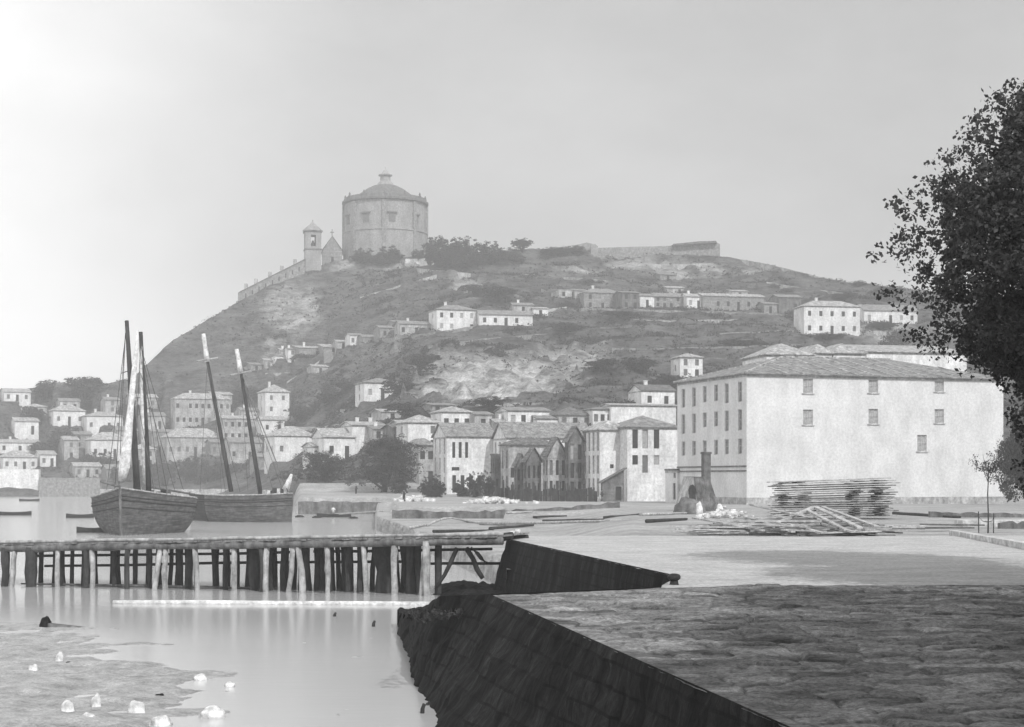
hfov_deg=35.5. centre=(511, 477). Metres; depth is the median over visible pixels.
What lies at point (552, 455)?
house
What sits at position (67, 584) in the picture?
driftwood
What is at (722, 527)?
timber board
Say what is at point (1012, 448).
tree
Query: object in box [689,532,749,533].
timber board
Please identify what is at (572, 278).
field wall
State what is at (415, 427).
house
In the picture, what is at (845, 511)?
timber board
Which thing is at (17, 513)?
rowing boat
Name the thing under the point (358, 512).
log
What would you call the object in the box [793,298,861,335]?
house
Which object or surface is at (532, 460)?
house
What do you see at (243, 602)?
floating log
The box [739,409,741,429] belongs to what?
window
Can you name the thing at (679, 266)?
field wall
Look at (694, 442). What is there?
window
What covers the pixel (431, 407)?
house
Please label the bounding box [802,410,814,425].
window
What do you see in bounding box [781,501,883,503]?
timber board
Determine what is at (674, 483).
door
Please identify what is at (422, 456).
window
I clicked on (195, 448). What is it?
door
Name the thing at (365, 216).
window
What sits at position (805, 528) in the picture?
timber board
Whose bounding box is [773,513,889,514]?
timber board
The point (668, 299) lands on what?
house
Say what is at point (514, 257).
tree
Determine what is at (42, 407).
house
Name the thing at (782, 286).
field wall
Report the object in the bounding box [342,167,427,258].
round church
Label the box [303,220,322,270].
bell tower
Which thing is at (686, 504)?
earth heap
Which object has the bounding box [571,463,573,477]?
window
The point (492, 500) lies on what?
rubble
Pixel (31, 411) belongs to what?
tree
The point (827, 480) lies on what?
timber board
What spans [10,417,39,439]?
house
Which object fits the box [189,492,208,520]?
sailing boat
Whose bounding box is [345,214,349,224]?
window
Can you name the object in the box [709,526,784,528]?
timber board
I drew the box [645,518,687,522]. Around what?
log
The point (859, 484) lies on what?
timber board
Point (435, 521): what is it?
log
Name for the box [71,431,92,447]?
house
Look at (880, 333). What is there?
field wall
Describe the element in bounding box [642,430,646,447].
window
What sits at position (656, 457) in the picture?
window
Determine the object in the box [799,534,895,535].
timber board
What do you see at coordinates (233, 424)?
house
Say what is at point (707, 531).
timber board
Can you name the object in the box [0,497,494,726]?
water
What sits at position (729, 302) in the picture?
house
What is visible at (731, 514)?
rubble
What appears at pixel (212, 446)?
house
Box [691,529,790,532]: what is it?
timber board
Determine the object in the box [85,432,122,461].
house
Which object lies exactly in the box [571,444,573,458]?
window
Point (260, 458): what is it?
house
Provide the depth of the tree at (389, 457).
283.28 m
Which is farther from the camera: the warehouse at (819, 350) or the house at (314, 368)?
the house at (314, 368)
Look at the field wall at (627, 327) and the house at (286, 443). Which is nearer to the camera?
the house at (286, 443)
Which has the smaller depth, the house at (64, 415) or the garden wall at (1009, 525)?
the garden wall at (1009, 525)
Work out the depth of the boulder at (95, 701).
39.35 m
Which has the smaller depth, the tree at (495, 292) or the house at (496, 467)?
the house at (496, 467)
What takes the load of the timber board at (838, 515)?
on the ground
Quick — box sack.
[696,501,702,514]
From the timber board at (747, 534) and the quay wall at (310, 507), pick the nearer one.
the timber board at (747, 534)
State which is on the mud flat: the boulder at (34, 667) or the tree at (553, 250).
the boulder at (34, 667)
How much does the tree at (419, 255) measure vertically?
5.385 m
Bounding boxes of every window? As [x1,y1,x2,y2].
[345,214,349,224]
[361,211,370,221]
[376,431,380,437]
[387,211,397,221]
[420,451,424,458]
[428,451,432,458]
[452,442,454,457]
[459,442,460,457]
[465,442,467,457]
[511,467,513,477]
[521,415,525,421]
[550,460,551,474]
[556,460,557,474]
[562,460,564,474]
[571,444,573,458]
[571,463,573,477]
[578,444,580,458]
[578,463,580,477]
[594,414,597,421]
[632,429,637,447]
[632,455,637,464]
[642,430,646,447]
[642,455,646,472]
[654,430,658,448]
[654,455,658,464]
[683,389,684,407]
[683,414,684,433]
[693,387,695,406]
[693,413,695,432]
[693,441,695,454]
[704,386,705,401]
[715,385,717,400]
[715,411,717,425]
[715,440,717,454]
[726,383,728,402]
[726,410,728,430]
[726,439,728,453]
[739,382,741,401]
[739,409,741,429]
[739,439,741,453]
[802,379,814,393]
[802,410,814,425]
[867,379,879,393]
[867,409,879,424]
[916,435,927,452]
[934,381,945,392]
[934,409,945,423]
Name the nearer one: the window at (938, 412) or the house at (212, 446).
the window at (938, 412)
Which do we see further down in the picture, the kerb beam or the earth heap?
the kerb beam
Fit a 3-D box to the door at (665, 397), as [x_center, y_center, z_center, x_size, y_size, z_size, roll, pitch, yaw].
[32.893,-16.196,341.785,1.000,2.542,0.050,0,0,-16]
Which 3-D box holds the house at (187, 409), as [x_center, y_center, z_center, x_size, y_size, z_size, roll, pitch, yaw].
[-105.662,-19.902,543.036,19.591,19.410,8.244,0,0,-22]
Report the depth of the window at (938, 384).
203.49 m
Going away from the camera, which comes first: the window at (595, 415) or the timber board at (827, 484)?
the timber board at (827, 484)
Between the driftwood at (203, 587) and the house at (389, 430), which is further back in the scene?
the house at (389, 430)
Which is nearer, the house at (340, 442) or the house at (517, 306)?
the house at (340, 442)
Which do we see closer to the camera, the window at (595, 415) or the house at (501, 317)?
the window at (595, 415)
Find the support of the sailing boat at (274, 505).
on the water
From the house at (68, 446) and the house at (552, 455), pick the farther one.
the house at (68, 446)
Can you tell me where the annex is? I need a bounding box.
[664,469,680,502]
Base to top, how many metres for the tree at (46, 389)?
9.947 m
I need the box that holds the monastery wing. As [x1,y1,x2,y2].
[238,259,304,300]
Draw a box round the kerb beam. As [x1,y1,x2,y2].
[949,530,1023,548]
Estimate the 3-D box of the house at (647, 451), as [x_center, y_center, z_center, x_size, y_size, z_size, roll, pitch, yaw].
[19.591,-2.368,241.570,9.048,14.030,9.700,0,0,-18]
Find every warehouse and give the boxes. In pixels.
[673,356,1007,504]
[740,343,816,364]
[799,344,834,356]
[826,343,868,357]
[846,344,966,371]
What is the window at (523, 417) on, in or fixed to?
in the house at (517, 414)
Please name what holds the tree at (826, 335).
on the hill
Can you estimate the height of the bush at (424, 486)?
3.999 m
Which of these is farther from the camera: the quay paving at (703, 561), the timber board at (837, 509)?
the timber board at (837, 509)
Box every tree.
[20,406,48,424]
[28,441,55,451]
[33,379,56,399]
[46,426,80,446]
[60,376,108,409]
[78,451,115,464]
[109,466,132,483]
[116,403,140,421]
[129,465,155,485]
[150,461,179,485]
[173,456,204,481]
[195,460,231,485]
[219,462,244,473]
[233,386,262,399]
[274,421,304,428]
[283,400,319,420]
[295,449,351,482]
[332,378,357,390]
[336,433,428,491]
[349,247,379,263]
[371,245,405,264]
[379,376,419,393]
[380,401,419,413]
[398,409,435,418]
[403,354,441,372]
[410,249,423,259]
[420,235,448,265]
[433,237,457,265]
[442,247,471,266]
[449,236,489,264]
[457,284,487,296]
[466,396,513,409]
[477,286,520,301]
[478,240,509,264]
[494,248,525,261]
[510,238,532,252]
[535,247,565,254]
[551,322,589,334]
[558,245,588,253]
[581,358,625,371]
[597,310,641,317]
[620,356,661,369]
[649,373,683,388]
[719,336,771,345]
[807,332,844,339]
[828,291,858,297]
[851,280,866,286]
[864,322,900,329]
[865,78,1023,493]
[865,285,905,294]
[987,400,1023,501]
[992,151,1023,278]
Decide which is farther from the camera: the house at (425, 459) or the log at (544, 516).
the house at (425, 459)
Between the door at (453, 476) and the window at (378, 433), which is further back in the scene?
the window at (378, 433)
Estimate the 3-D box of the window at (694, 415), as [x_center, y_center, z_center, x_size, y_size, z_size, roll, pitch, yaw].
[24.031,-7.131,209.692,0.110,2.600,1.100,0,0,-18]
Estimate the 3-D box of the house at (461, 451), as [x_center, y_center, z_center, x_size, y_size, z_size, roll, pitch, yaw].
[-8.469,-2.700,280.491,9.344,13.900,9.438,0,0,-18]
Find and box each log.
[112,600,429,605]
[335,510,383,514]
[408,524,426,528]
[427,517,465,525]
[432,529,493,532]
[466,520,506,525]
[479,519,645,524]
[488,524,533,529]
[506,511,532,513]
[533,515,566,517]
[542,518,603,520]
[603,513,638,518]
[639,512,686,515]
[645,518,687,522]
[892,511,960,517]
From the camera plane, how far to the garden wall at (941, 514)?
128.00 m
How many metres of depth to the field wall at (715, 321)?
497.36 m
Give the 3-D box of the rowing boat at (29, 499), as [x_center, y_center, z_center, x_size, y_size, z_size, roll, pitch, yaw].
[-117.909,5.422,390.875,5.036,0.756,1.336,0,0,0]
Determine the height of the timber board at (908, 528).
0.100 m
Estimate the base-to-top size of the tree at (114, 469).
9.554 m
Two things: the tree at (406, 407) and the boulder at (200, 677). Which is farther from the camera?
the tree at (406, 407)
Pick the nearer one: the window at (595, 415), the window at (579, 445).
the window at (579, 445)
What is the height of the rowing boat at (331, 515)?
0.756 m
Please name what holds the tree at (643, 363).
on the hill
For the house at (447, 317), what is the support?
on the hill
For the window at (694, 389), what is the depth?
209.95 m
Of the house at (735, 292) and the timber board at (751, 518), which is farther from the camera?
the house at (735, 292)
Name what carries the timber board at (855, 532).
on the timber board
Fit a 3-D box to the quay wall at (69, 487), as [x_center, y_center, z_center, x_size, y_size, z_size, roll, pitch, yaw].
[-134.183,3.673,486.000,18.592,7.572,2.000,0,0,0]
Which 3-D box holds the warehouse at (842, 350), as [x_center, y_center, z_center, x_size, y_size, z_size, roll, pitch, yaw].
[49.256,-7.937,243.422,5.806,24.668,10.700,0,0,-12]
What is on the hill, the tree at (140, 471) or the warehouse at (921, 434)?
the tree at (140, 471)
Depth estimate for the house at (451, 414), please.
329.33 m
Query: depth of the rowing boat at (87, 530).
166.36 m
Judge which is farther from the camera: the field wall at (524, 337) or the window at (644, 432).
the field wall at (524, 337)
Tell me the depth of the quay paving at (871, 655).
28.93 m
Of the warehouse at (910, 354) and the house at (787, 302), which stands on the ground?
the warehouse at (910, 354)
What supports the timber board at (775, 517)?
on the timber board
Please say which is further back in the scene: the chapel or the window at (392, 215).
the chapel
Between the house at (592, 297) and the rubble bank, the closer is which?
the rubble bank
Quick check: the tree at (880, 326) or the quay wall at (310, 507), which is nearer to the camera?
the quay wall at (310, 507)
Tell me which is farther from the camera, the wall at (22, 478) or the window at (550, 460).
the wall at (22, 478)
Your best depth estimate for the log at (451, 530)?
127.74 m
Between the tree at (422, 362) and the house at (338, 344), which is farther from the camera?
the house at (338, 344)
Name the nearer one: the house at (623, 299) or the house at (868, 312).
the house at (868, 312)
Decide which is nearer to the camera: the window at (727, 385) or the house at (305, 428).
the window at (727, 385)
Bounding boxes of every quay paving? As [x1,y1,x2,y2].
[493,583,1023,726]
[511,536,1023,587]
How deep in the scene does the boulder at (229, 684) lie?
43.62 m
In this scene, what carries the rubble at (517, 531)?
on the ground
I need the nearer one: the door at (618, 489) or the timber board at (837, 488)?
the timber board at (837, 488)
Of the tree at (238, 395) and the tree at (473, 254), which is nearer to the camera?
the tree at (238, 395)
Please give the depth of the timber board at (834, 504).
122.08 m
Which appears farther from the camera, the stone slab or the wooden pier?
the stone slab
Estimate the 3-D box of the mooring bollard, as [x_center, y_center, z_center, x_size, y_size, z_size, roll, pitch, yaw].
[4.620,2.935,45.600,0.374,0.421,0.374,0,0,0]
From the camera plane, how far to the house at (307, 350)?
553.75 m
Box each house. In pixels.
[0,388,31,409]
[0,436,39,453]
[0,450,36,468]
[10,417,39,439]
[22,403,47,414]
[33,450,56,466]
[49,402,85,426]
[55,398,80,407]
[58,436,79,464]
[68,462,101,477]
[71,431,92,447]
[81,409,123,435]
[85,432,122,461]
[99,394,120,413]
[100,464,118,480]
[110,423,138,435]
[125,393,158,408]
[130,444,155,465]
[137,409,165,443]
[148,426,174,446]
[160,428,218,460]
[169,390,231,428]
[204,439,221,455]
[207,391,232,403]
[217,413,256,437]
[223,434,262,463]
[233,405,259,415]
[244,362,263,370]
[248,453,263,474]
[255,416,285,434]
[257,382,289,420]
[259,358,272,368]
[264,423,311,473]
[270,354,284,363]
[275,346,284,354]
[283,345,294,361]
[284,426,314,431]
[292,342,317,355]
[301,442,317,468]
[306,364,328,372]
[310,428,356,461]
[318,344,334,362]
[331,340,344,352]
[339,417,384,453]
[344,333,360,346]
[354,378,400,406]
[357,334,373,343]
[366,422,382,441]
[370,409,401,421]
[373,325,393,340]
[380,424,396,440]
[386,320,404,325]
[393,318,431,341]
[394,415,443,443]
[405,438,432,483]
[419,403,456,411]
[428,302,476,330]
[429,406,473,422]
[431,423,493,493]
[470,411,493,424]
[476,310,533,325]
[490,414,523,429]
[490,454,500,495]
[491,422,587,453]
[493,407,550,421]
[498,438,548,496]
[509,300,534,310]
[511,453,523,498]
[520,447,542,498]
[531,307,548,315]
[531,415,564,421]
[540,437,564,499]
[549,407,589,423]
[551,289,576,297]
[562,426,585,499]
[573,289,585,298]
[577,285,615,307]
[580,420,619,500]
[581,407,608,425]
[599,403,676,424]
[613,291,640,308]
[617,416,676,500]
[626,380,676,403]
[639,293,653,307]
[650,293,687,307]
[652,273,676,279]
[661,286,683,292]
[670,353,704,376]
[681,291,701,309]
[697,293,764,310]
[723,290,748,293]
[755,302,777,312]
[768,294,802,313]
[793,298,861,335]
[857,304,917,323]
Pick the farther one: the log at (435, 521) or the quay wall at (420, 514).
the quay wall at (420, 514)
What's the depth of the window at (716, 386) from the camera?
203.59 m
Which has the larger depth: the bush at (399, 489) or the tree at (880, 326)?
the tree at (880, 326)
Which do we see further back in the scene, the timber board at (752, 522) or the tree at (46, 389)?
the tree at (46, 389)
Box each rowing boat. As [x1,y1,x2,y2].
[0,511,31,514]
[19,498,39,500]
[66,513,93,517]
[76,526,102,532]
[317,513,350,516]
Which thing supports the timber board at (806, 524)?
on the timber board at (722, 527)
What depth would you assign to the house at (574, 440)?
243.44 m
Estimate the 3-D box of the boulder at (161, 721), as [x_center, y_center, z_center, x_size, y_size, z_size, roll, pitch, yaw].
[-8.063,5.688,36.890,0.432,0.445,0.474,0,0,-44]
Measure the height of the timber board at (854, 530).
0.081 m
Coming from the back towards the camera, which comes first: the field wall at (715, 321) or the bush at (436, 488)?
the field wall at (715, 321)
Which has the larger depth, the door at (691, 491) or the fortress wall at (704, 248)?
the fortress wall at (704, 248)
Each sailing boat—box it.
[91,320,197,535]
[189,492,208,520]
[196,334,293,521]
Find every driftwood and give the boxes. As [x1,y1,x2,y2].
[21,583,158,585]
[47,623,81,626]
[95,584,184,587]
[158,585,249,588]
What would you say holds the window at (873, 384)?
in the warehouse at (921, 434)
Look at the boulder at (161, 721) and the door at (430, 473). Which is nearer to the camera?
the boulder at (161, 721)
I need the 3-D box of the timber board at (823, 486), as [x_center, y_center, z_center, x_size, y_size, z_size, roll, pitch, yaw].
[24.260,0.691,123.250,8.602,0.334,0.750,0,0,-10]
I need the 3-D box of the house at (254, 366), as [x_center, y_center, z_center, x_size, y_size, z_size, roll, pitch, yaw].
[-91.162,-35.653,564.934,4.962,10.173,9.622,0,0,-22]
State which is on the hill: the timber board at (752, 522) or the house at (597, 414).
the house at (597, 414)
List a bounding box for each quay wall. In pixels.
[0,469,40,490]
[39,477,101,496]
[100,489,227,495]
[298,501,381,513]
[392,502,619,518]
[397,587,789,726]
[493,539,669,592]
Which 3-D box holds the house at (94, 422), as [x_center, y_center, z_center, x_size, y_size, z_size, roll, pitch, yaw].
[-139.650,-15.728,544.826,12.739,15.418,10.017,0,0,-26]
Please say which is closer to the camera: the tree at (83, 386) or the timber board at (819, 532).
the timber board at (819, 532)
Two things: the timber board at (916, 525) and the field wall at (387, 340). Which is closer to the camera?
the timber board at (916, 525)
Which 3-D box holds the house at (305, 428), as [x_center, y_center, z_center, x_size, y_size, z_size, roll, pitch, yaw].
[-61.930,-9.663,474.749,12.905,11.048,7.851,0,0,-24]
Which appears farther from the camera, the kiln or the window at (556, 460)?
the window at (556, 460)
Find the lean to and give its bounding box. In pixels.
[598,468,626,501]
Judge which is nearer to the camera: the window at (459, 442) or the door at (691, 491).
the door at (691, 491)
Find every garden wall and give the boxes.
[928,511,1023,516]
[998,521,1023,528]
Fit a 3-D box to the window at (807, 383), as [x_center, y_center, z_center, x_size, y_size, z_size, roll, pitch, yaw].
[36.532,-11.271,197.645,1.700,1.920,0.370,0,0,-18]
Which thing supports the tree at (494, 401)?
on the hill
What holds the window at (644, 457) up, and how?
in the house at (647, 451)
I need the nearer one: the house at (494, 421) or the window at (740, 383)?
the window at (740, 383)
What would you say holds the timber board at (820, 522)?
on the timber board
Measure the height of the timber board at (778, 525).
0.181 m
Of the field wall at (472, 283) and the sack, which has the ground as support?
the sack
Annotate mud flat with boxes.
[0,622,360,726]
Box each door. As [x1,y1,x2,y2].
[113,449,115,459]
[194,447,196,458]
[345,446,348,457]
[428,471,432,480]
[452,475,455,492]
[616,487,620,499]
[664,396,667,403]
[674,483,675,499]
[688,484,695,499]
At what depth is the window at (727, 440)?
200.53 m
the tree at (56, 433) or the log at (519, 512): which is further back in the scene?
the tree at (56, 433)
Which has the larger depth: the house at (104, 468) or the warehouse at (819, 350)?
the house at (104, 468)
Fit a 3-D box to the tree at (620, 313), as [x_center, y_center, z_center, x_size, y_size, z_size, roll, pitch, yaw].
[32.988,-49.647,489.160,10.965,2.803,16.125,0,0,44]
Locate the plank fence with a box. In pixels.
[496,479,596,501]
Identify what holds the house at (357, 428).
on the hill
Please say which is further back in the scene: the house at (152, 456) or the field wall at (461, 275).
the field wall at (461, 275)
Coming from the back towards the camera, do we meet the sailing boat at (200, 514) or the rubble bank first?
the sailing boat at (200, 514)
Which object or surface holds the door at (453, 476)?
in the house at (461, 451)
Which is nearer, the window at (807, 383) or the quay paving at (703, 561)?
the quay paving at (703, 561)
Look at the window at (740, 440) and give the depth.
197.04 m
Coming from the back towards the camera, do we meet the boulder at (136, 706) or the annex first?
the annex
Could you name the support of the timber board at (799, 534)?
on the timber board at (842, 534)
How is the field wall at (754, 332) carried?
on the hill
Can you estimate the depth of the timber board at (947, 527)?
94.58 m
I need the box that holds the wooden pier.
[0,532,528,595]
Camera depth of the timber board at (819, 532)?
83.57 m
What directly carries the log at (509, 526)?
on the ground
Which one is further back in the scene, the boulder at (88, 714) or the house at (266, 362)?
the house at (266, 362)
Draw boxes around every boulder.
[28,664,38,670]
[55,652,63,660]
[60,700,75,711]
[83,712,94,716]
[91,693,100,706]
[127,700,144,712]
[150,715,172,726]
[193,673,206,680]
[199,705,224,718]
[224,681,234,686]
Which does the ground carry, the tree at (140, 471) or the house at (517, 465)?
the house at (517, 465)
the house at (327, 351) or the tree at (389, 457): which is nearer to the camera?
the tree at (389, 457)
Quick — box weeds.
[408,607,464,623]
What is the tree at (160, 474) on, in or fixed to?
on the hill
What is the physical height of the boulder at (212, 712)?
0.497 m
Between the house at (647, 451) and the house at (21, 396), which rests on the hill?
the house at (21, 396)
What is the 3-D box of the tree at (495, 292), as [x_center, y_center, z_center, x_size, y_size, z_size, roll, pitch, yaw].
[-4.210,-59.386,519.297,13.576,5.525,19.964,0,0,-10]
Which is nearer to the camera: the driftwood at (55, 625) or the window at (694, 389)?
the driftwood at (55, 625)
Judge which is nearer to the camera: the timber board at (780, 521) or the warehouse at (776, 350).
the timber board at (780, 521)
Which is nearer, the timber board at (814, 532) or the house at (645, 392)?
the timber board at (814, 532)
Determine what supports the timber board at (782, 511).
on the timber board at (799, 512)
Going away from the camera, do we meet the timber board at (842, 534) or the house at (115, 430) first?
the timber board at (842, 534)
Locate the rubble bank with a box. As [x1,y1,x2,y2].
[397,580,504,624]
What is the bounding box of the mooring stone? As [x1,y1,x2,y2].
[39,616,51,626]
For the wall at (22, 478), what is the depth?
486.00 m
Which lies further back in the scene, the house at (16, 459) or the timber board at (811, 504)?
the house at (16, 459)
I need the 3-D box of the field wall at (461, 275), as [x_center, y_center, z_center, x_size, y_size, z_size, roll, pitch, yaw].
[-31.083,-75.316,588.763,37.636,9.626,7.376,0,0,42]
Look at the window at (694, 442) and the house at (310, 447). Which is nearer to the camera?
the window at (694, 442)
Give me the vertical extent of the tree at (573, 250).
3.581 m
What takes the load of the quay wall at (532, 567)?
in the water
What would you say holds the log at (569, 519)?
on the ground
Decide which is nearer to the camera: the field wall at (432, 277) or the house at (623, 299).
the house at (623, 299)
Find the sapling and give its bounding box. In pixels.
[968,447,1001,532]
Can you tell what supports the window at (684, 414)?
in the warehouse at (921, 434)
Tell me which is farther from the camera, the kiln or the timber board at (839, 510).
the kiln
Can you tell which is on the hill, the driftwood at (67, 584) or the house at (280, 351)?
the house at (280, 351)
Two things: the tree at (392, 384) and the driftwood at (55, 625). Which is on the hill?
the tree at (392, 384)
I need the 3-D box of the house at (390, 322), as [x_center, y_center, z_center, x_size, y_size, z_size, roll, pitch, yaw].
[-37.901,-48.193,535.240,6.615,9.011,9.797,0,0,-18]
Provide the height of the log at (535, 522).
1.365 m
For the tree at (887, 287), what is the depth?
534.45 m
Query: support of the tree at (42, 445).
on the hill
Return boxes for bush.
[390,478,410,493]
[417,476,435,496]
[426,474,446,496]
[451,479,469,496]
[464,471,481,496]
[476,470,496,496]
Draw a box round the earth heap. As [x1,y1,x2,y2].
[673,496,705,513]
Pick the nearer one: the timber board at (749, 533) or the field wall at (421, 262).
the timber board at (749, 533)
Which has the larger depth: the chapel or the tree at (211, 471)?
the chapel
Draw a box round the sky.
[0,0,1023,388]
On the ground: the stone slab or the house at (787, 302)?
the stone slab
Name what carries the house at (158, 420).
on the hill
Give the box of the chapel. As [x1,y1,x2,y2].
[321,232,342,264]
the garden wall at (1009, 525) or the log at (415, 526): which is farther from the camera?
the log at (415, 526)
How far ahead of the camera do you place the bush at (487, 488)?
255.64 m
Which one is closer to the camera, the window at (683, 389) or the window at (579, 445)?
the window at (683, 389)
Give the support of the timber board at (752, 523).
on the timber board at (806, 524)
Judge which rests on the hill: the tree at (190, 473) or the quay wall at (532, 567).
the tree at (190, 473)
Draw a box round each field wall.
[360,275,436,297]
[380,308,566,342]
[399,265,470,278]
[405,258,452,265]
[427,331,579,347]
[455,403,542,406]
[467,281,520,296]
[527,274,608,282]
[581,308,788,316]
[600,326,680,328]
[612,344,797,352]
[613,357,726,361]
[627,263,712,269]
[633,319,736,323]
[720,330,797,334]
[740,259,826,278]
[766,282,842,294]
[860,330,919,336]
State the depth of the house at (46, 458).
519.76 m
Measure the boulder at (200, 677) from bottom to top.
0.313 m
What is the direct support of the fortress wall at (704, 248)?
on the hill
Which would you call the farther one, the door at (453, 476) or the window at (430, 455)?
the window at (430, 455)
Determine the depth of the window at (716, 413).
203.59 m
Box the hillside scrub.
[0,246,1022,480]
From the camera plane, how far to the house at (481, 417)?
328.78 m
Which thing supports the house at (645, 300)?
on the hill
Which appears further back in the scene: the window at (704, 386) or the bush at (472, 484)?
the bush at (472, 484)
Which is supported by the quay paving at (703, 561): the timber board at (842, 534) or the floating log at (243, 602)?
the timber board at (842, 534)
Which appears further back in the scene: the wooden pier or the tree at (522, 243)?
the tree at (522, 243)
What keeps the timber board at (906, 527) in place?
on the timber board at (908, 528)
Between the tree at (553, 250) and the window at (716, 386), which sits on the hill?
the tree at (553, 250)
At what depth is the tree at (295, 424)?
484.43 m
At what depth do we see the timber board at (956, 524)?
99.33 m
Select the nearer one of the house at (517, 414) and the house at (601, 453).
the house at (601, 453)
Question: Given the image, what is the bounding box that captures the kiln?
[676,452,717,510]
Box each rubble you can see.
[392,495,435,501]
[462,496,538,503]
[510,529,520,532]
[696,506,753,518]
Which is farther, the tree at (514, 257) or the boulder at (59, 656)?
the tree at (514, 257)
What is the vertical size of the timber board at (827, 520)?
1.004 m
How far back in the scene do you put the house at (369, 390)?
411.40 m
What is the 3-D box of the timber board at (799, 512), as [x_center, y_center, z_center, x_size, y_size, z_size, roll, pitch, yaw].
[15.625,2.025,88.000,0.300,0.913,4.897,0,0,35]
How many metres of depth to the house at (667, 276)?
576.06 m
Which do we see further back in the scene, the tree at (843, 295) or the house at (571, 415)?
the tree at (843, 295)
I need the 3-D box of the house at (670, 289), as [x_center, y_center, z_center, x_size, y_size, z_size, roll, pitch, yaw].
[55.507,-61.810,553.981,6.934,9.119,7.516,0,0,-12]
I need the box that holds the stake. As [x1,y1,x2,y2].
[420,703,425,713]
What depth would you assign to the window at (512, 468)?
257.43 m
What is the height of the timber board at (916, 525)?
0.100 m
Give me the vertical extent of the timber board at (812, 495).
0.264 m
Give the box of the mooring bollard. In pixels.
[668,573,680,584]
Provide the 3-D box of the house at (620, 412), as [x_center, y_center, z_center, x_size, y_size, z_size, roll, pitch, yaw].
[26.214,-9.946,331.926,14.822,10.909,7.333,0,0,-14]
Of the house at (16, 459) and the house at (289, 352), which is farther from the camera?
the house at (289, 352)
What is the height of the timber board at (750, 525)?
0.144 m
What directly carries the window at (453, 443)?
in the house at (461, 451)
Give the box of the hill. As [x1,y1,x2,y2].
[0,247,1023,496]
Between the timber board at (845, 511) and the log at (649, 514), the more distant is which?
the log at (649, 514)
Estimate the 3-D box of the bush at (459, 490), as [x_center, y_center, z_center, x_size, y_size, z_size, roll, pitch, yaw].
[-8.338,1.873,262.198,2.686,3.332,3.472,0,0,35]
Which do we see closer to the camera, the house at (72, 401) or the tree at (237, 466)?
the tree at (237, 466)
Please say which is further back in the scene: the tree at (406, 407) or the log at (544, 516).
the tree at (406, 407)
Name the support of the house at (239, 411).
on the hill
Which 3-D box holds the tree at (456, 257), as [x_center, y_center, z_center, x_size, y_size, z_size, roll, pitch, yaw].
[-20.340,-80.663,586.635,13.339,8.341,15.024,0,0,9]
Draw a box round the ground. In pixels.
[292,483,1023,582]
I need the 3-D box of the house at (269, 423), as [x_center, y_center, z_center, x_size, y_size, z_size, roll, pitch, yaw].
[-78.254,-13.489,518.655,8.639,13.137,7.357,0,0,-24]
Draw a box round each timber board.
[671,531,737,531]
[672,531,749,532]
[675,528,708,529]
[681,526,774,527]
[686,532,728,534]
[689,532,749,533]
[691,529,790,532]
[692,517,764,530]
[698,532,777,535]
[709,524,740,525]
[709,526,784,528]
[713,522,793,523]
[721,533,780,534]
[722,523,786,524]
[732,525,788,526]
[736,520,824,521]
[738,524,820,526]
[740,528,816,531]
[743,515,814,519]
[745,516,794,532]
[747,523,806,526]
[749,504,821,519]
[761,527,838,528]
[766,510,816,516]
[767,478,890,482]
[767,503,895,505]
[767,510,893,512]
[769,506,877,507]
[770,494,895,496]
[770,510,898,511]
[772,485,862,488]
[772,489,893,492]
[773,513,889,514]
[774,499,895,501]
[774,506,814,523]
[774,515,890,516]
[777,482,884,486]
[777,485,895,488]
[778,508,890,510]
[779,480,873,484]
[779,496,894,499]
[779,503,892,505]
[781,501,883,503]
[782,494,882,497]
[783,492,885,495]
[783,533,837,534]
[784,487,890,490]
[784,521,856,523]
[785,523,824,533]
[795,482,899,486]
[797,531,864,535]
[798,487,869,489]
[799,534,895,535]
[801,531,843,532]
[807,510,848,530]
[813,506,862,528]
[814,524,862,525]
[818,530,881,533]
[821,506,878,526]
[821,523,854,532]
[822,529,874,531]
[834,529,911,530]
[892,526,924,527]
[892,528,924,528]
[907,525,926,526]
[920,524,984,525]
[927,527,967,528]
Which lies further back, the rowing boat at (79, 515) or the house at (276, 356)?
the house at (276, 356)
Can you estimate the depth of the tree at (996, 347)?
50.31 m
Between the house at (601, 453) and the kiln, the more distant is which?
the house at (601, 453)
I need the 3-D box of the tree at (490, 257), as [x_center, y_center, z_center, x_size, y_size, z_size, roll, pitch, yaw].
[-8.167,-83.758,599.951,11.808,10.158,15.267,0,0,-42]
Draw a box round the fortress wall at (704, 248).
[577,241,719,259]
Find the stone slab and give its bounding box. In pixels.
[954,519,1023,526]
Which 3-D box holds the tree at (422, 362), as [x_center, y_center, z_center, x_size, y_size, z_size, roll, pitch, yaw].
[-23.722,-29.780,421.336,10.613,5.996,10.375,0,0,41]
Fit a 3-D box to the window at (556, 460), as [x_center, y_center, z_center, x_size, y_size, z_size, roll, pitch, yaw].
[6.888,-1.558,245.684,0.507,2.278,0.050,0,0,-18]
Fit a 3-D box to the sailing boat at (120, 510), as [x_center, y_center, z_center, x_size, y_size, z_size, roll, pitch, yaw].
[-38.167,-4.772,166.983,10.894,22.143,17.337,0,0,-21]
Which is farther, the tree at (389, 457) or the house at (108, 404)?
the house at (108, 404)
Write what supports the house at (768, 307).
on the hill
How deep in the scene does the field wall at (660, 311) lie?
506.20 m
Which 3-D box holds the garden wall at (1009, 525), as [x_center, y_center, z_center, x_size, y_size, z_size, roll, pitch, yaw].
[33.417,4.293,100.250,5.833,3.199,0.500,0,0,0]
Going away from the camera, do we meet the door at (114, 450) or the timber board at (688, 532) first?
the timber board at (688, 532)
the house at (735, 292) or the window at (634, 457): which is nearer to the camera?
the window at (634, 457)
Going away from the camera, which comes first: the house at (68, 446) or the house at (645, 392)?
the house at (645, 392)

